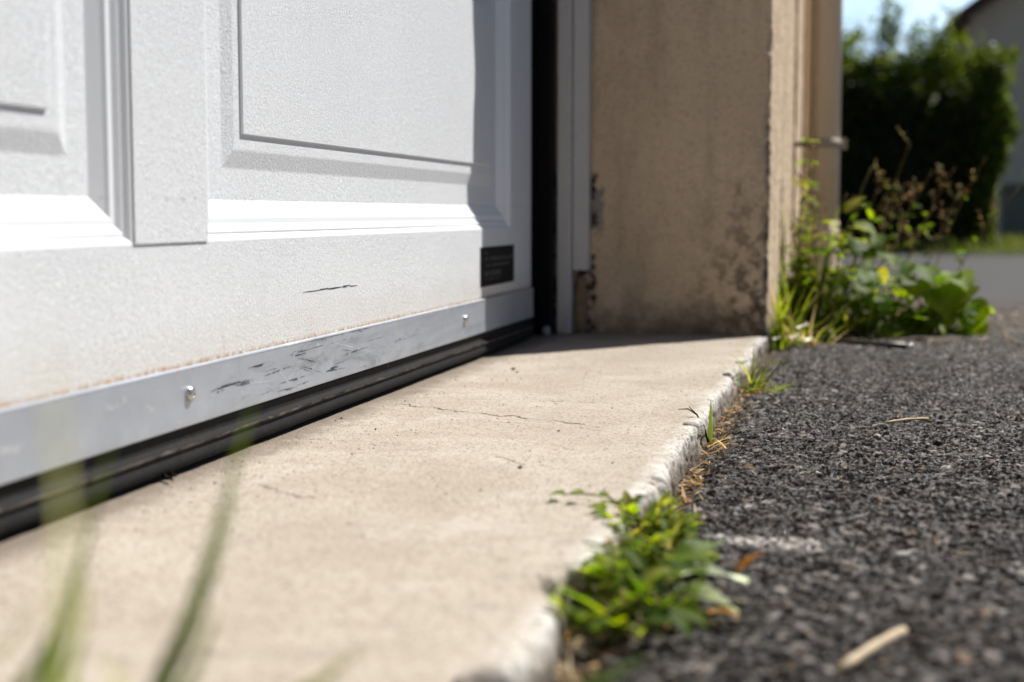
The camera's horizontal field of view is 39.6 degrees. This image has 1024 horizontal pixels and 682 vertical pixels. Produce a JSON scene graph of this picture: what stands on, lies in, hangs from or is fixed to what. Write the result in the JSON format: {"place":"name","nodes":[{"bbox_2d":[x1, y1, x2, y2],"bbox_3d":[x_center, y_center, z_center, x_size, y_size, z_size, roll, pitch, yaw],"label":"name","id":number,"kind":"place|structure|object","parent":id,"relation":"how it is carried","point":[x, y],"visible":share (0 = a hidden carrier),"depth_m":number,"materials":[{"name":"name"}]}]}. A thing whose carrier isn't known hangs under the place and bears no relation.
{"place":"outdoors","nodes":[
{"label":"outdoors","id":0,"kind":"place"},
{"bbox_2d":[0,332,767,681],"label":"concrete slab","id":1,"kind":"structure","parent":0,"point":[430,616],"depth_m":1.00,"materials":[{"name":"beige concrete"}]},
{"bbox_2d":[3,336,739,624],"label":"slab crumbs","id":2,"kind":"object","parent":1,"relation":"on","point":[513,368],"visible":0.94,"depth_m":1.16,"materials":[{"name":"stone"}]},
{"bbox_2d":[554,0,803,351],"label":"garage wall","id":3,"kind":"structure","parent":1,"relation":"on","point":[696,123],"depth_m":2.56,"materials":[{"name":"beige paint"}]},
{"bbox_2d":[0,0,533,535],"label":"garage door","id":4,"kind":"structure","parent":3,"relation":"attached to","point":[218,218],"depth_m":1.32,"materials":[{"name":"white paint"}]},
{"bbox_2d":[0,0,530,407],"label":"door panel","id":5,"kind":"structure","parent":4,"relation":"in","point":[375,146],"depth_m":1.39,"materials":[{"name":"white paint"}]},
{"bbox_2d":[557,0,591,333],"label":"door frame","id":6,"kind":"object","parent":3,"relation":"attached to","point":[574,138],"visible":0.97,"depth_m":2.56,"materials":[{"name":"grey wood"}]},
{"bbox_2d":[530,0,554,335],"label":"side seal","id":7,"kind":"object","parent":6,"relation":"attached to","point":[542,128],"visible":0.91,"depth_m":2.54,"materials":[{"name":"black rubber"}]},
{"bbox_2d":[800,0,807,256],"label":"cable conduit","id":8,"kind":"object","parent":3,"relation":"attached to","point":[804,76],"visible":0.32,"depth_m":3.79,"materials":[{"name":"beige paint"}]},
{"bbox_2d":[796,0,848,311],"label":"downpipe","id":9,"kind":"object","parent":3,"relation":"attached to","point":[824,43],"visible":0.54,"depth_m":3.43,"materials":[{"name":"beige metal"}]},
{"bbox_2d":[554,302,1023,681],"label":"driveway","id":10,"kind":"structure","parent":0,"point":[805,651],"depth_m":1.14,"materials":[{"name":"gravel"}]},
{"bbox_2d":[0,301,648,681],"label":"foreground grass","id":11,"kind":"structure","parent":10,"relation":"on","point":[56,658],"depth_m":0.47,"materials":[{"name":"green plant"}]},
{"bbox_2d":[549,486,715,580],"bbox_3d":[0.087,0.132,1.024,0.116,0.054,0.158,0,5,-1],"label":"creeping weed","id":12,"kind":"object","parent":10,"relation":"on","point":[655,533],"visible":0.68,"depth_m":1.02,"materials":[{"name":"green plant"}]},
{"bbox_2d":[540,539,762,643],"bbox_3d":[0.085,0.150,0.867,0.126,0.046,0.171,1,5,14],"label":"rosette weed","id":13,"kind":"object","parent":10,"relation":"on","point":[611,574],"visible":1,"depth_m":0.86,"materials":[{"name":"green plant"}]},
{"bbox_2d":[678,403,735,452],"bbox_3d":[0.207,0.089,1.521,0.065,0.050,0.060,1,5,14],"label":"grass sprout","id":14,"kind":"object","parent":10,"relation":"on","point":[709,438],"depth_m":1.54,"materials":[{"name":"green plant"}]},
{"bbox_2d":[716,345,804,395],"bbox_3d":[0.343,0.042,1.983,0.131,0.089,0.122,-1,5,-14],"label":"grass tuft","id":15,"kind":"object","parent":10,"relation":"on","point":[752,381],"visible":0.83,"depth_m":2.01,"materials":[{"name":"green plant"}]},
{"bbox_2d":[554,310,1023,681],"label":"dry litter","id":16,"kind":"object","parent":10,"relation":"on","point":[571,658],"visible":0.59,"depth_m":1.23,"materials":[{"name":"brown plant"}]},
{"bbox_2d":[770,274,850,349],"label":"corner grass","id":17,"kind":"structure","parent":10,"relation":"on","point":[779,338],"depth_m":2.62,"materials":[{"name":"green plant"}]},
{"bbox_2d":[821,337,913,349],"bbox_3d":[0.659,0.004,2.651,0.011,0.011,0.196,-5,7,-42],"label":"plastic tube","id":18,"kind":"object","parent":10,"relation":"on","point":[878,343],"visible":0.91,"depth_m":2.64,"materials":[{"name":"plastic"}]},
{"bbox_2d":[836,626,907,672],"bbox_3d":[0.205,0.173,0.806,0.006,0.007,0.091,4,6,37],"label":"straw piece","id":19,"kind":"object","parent":10,"relation":"on","point":[848,663],"visible":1,"depth_m":0.80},
{"bbox_2d":[883,417,928,422],"bbox_3d":[0.469,0.094,1.691,0.072,0.005,0.003,-3,6,-29],"label":"straw piece","id":20,"kind":"object","parent":10,"relation":"on","point":[909,419],"visible":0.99,"depth_m":1.69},
{"bbox_2d":[786,298,1013,341],"bbox_3d":[0.951,-0.055,3.431,0.620,0.027,1.700,1,5,14],"label":"soil strip","id":21,"kind":"object","parent":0,"point":[937,335],"visible":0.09,"depth_m":2.85,"materials":[{"name":"brown soil"}]},
{"bbox_2d":[778,76,872,334],"bbox_3d":[0.582,-0.265,2.912,0.286,0.549,0.308,5,7,41],"label":"climbing weed","id":22,"kind":"object","parent":21,"relation":"on","point":[799,281],"visible":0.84,"depth_m":2.91,"materials":[{"name":"green plant"}]},
{"bbox_2d":[783,167,902,335],"bbox_3d":[0.657,-0.177,2.943,0.308,0.367,0.278,1,5,14],"label":"upright weed","id":23,"kind":"object","parent":21,"relation":"on","point":[843,287],"visible":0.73,"depth_m":2.93,"materials":[{"name":"green plant"}]},
{"bbox_2d":[785,234,976,338],"bbox_3d":[0.759,-0.096,2.933,0.379,0.250,0.338,1,5,14],"label":"broadleaf weed","id":24,"kind":"object","parent":21,"relation":"on","point":[893,325],"visible":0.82,"depth_m":2.87,"materials":[{"name":"green plant"}]},
{"bbox_2d":[838,159,934,314],"bbox_3d":[0.906,-0.248,3.429,0.263,0.381,0.170,-4,7,-41],"label":"seeding weed","id":25,"kind":"object","parent":21,"relation":"on","point":[894,273],"visible":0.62,"depth_m":3.41,"materials":[{"name":"brown plant"}]},
{"bbox_2d":[848,126,1023,318],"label":"seeding weed","id":26,"kind":"object","parent":21,"relation":"on","point":[958,258],"visible":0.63,"depth_m":3.23,"materials":[{"name":"brown plant"}]},
{"bbox_2d":[894,269,995,335],"bbox_3d":[0.893,-0.066,2.945,0.222,0.177,0.169,-2,5,-16],"label":"mallow plant","id":27,"kind":"object","parent":21,"relation":"on","point":[948,296],"visible":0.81,"depth_m":2.89,"materials":[{"name":"green plant"}]},
{"bbox_2d":[842,0,971,71],"label":"sky","id":28,"kind":"structure","parent":0,"point":[854,11],"materials":[{"name":"white"}]},
{"bbox_2d":[839,231,1023,301],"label":"road","id":29,"kind":"structure","parent":0,"point":[999,277],"depth_m":6.65,"materials":[{"name":"grey asphalt"}]},
{"bbox_2d":[841,230,1023,253],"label":"grass verge","id":30,"kind":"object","parent":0,"point":[938,252],"depth_m":9.26,"materials":[{"name":"green plant"}]},
{"bbox_2d":[839,0,1021,250],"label":"hedge","id":31,"kind":"object","parent":30,"relation":"on","point":[924,106],"visible":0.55,"depth_m":9.76,"materials":[{"name":"green plant"}]},
{"bbox_2d":[998,184,1023,242],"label":"garden wall","id":32,"kind":"structure","parent":30,"relation":"on","point":[1011,217],"depth_m":12.28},
{"bbox_2d":[936,0,1023,230],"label":"house","id":33,"kind":"structure","parent":0,"point":[999,22],"depth_m":20.62,"materials":[{"name":"grey tile"}]}
]}

